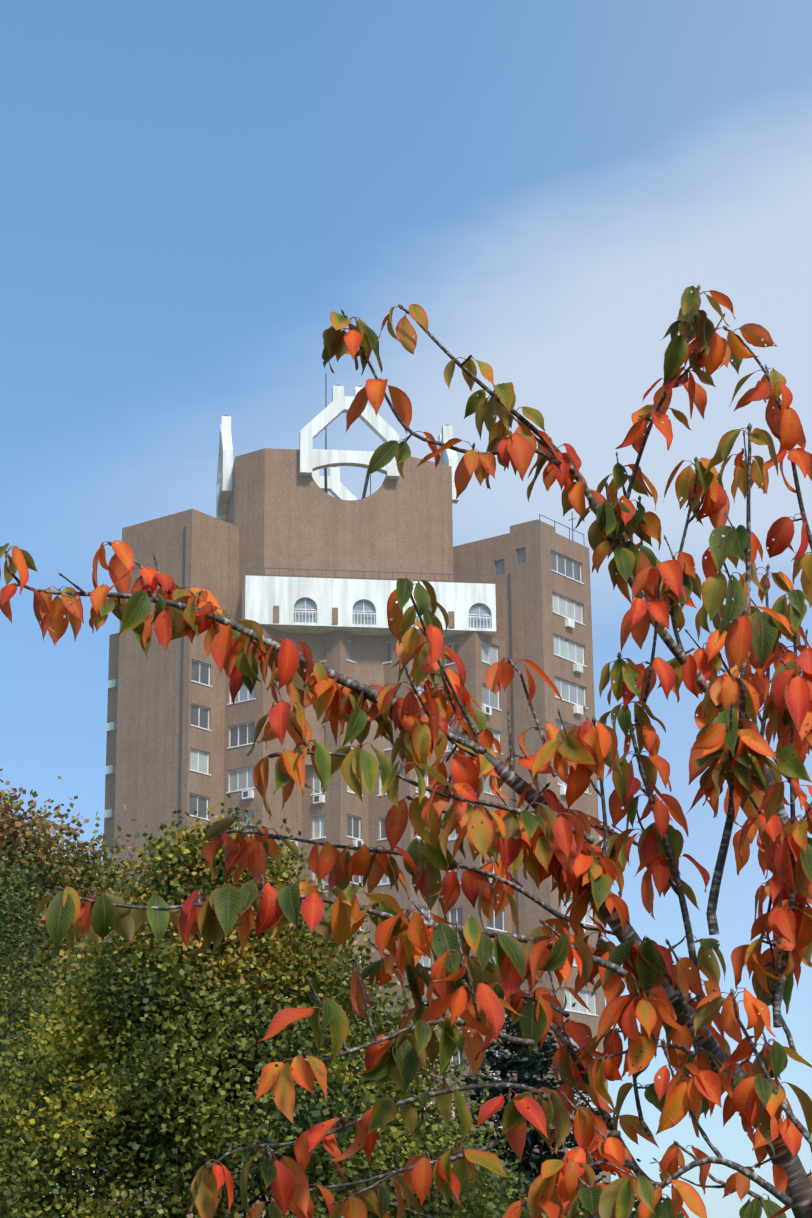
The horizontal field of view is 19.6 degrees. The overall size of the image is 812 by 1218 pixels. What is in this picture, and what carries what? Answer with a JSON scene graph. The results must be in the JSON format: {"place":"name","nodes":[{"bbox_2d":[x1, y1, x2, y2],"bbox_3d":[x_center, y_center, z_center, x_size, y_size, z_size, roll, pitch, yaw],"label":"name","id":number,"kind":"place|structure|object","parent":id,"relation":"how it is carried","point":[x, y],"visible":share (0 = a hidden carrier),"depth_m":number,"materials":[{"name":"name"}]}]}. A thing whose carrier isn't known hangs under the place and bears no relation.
{"place":"outdoors","nodes":[
{"label":"outdoors","id":0,"kind":"place"},
{"bbox_2d":[0,768,165,1160],"bbox_3d":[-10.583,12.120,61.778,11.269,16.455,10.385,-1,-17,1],"label":"brown tree","id":1,"kind":"object","parent":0,"point":[68,866],"depth_m":60.86,"materials":[{"name":"plant"}]},
{"bbox_2d":[172,373,584,1208],"bbox_3d":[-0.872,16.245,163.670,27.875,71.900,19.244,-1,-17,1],"label":"metal railings","id":2,"kind":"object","parent":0,"point":[237,734],"depth_m":158.50,"materials":[{"name":"white metal"}]},
{"bbox_2d":[0,285,811,1217],"bbox_3d":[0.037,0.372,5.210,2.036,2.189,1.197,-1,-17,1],"label":"cherry tree","id":3,"kind":"object","parent":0,"point":[518,840],"depth_m":4.99,"materials":[{"name":"plant"}]},
{"bbox_2d":[0,286,811,1217],"bbox_3d":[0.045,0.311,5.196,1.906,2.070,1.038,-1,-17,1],"label":"cherry tree petioles","id":4,"kind":"object","parent":3,"relation":"attached to","point":[518,808],"visible":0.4,"depth_m":5.00,"materials":[{"name":"red plant"}]},
{"bbox_2d":[0,0,811,1217],"label":"sky","id":5,"kind":"structure","parent":0,"point":[191,191],"materials":[{"name":"blue"}]},
{"bbox_2d":[530,521,543,527],"bbox_3d":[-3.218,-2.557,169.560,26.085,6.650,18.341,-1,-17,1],"label":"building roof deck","id":6,"kind":"structure","parent":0,"point":[535,524],"depth_m":165.80,"materials":[{"name":"grey concrete"}]},
{"bbox_2d":[430,1002,656,1217],"bbox_3d":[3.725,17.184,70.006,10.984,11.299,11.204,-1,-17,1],"label":"conifer tree","id":7,"kind":"object","parent":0,"point":[536,1064],"depth_m":70.14,"materials":[{"name":"green plant"}]},
{"label":"ground","id":8,"kind":"structure","parent":0,"visible":0},
{"bbox_2d":[0,821,106,1213],"bbox_3d":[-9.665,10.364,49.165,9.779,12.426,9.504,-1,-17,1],"label":"tree","id":9,"kind":"object","parent":8,"relation":"on","point":[12,905],"depth_m":49.18,"materials":[{"name":"green plant"}]},
{"bbox_2d":[0,784,583,1217],"bbox_3d":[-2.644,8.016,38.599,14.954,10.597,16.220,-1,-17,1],"label":"tree","id":10,"kind":"object","parent":8,"relation":"on","point":[106,1050],"depth_m":37.23,"materials":[{"name":"green plant"}]},
{"bbox_2d":[94,448,610,1217],"bbox_3d":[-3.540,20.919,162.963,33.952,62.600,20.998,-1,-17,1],"label":"building walls","id":11,"kind":"structure","parent":8,"relation":"on","point":[282,512],"depth_m":160.96,"materials":[{"name":"brown brick"}]},
{"bbox_2d":[216,416,232,521],"bbox_3d":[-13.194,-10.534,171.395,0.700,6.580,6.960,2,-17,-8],"label":"rooftop ornament","id":12,"kind":"object","parent":11,"relation":"attached to","point":[225,474],"depth_m":170.32,"materials":[{"name":"white paint"}]},
{"bbox_2d":[312,467,357,499],"bbox_3d":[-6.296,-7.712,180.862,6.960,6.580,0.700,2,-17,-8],"label":"rooftop ornament","id":13,"kind":"object","parent":11,"relation":"attached to","point":[337,488],"depth_m":181.17,"materials":[{"name":"white paint"}]},
{"bbox_2d":[299,386,398,478],"bbox_3d":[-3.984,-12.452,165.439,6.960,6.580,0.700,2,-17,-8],"label":"rooftop ornament","id":14,"kind":"object","parent":11,"relation":"attached to","point":[311,459],"depth_m":164.78,"materials":[{"name":"white paint"}]},
{"bbox_2d":[99,525,600,1215],"bbox_3d":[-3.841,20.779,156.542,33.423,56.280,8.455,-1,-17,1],"label":"window frames","id":15,"kind":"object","parent":11,"relation":"attached to","point":[113,683],"depth_m":160.07,"materials":[{"name":"white plastic"}]},
{"bbox_2d":[245,575,495,632],"bbox_3d":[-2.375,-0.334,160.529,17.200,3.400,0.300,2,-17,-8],"label":"penthouse front","id":16,"kind":"object","parent":11,"relation":"attached to","point":[264,595],"depth_m":160.19,"materials":[{"name":"white paint"}]},
{"bbox_2d":[190,593,594,1212],"bbox_3d":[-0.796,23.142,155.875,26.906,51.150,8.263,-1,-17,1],"label":"window blinds","id":17,"kind":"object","parent":11,"relation":"in","point":[568,649],"depth_m":159.94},
{"bbox_2d":[229,598,599,1182],"bbox_3d":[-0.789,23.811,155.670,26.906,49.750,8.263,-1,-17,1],"label":"window panes","id":18,"kind":"structure","parent":11,"relation":"in","point":[369,606],"depth_m":160.06,"materials":[{"name":"grey glass"}]},
{"bbox_2d":[438,425,458,503],"bbox_3d":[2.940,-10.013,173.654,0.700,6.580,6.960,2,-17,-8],"label":"rooftop ornament","id":19,"kind":"object","parent":11,"relation":"attached to","point":[448,457],"depth_m":171.47,"materials":[{"name":"white paint"}]}
]}

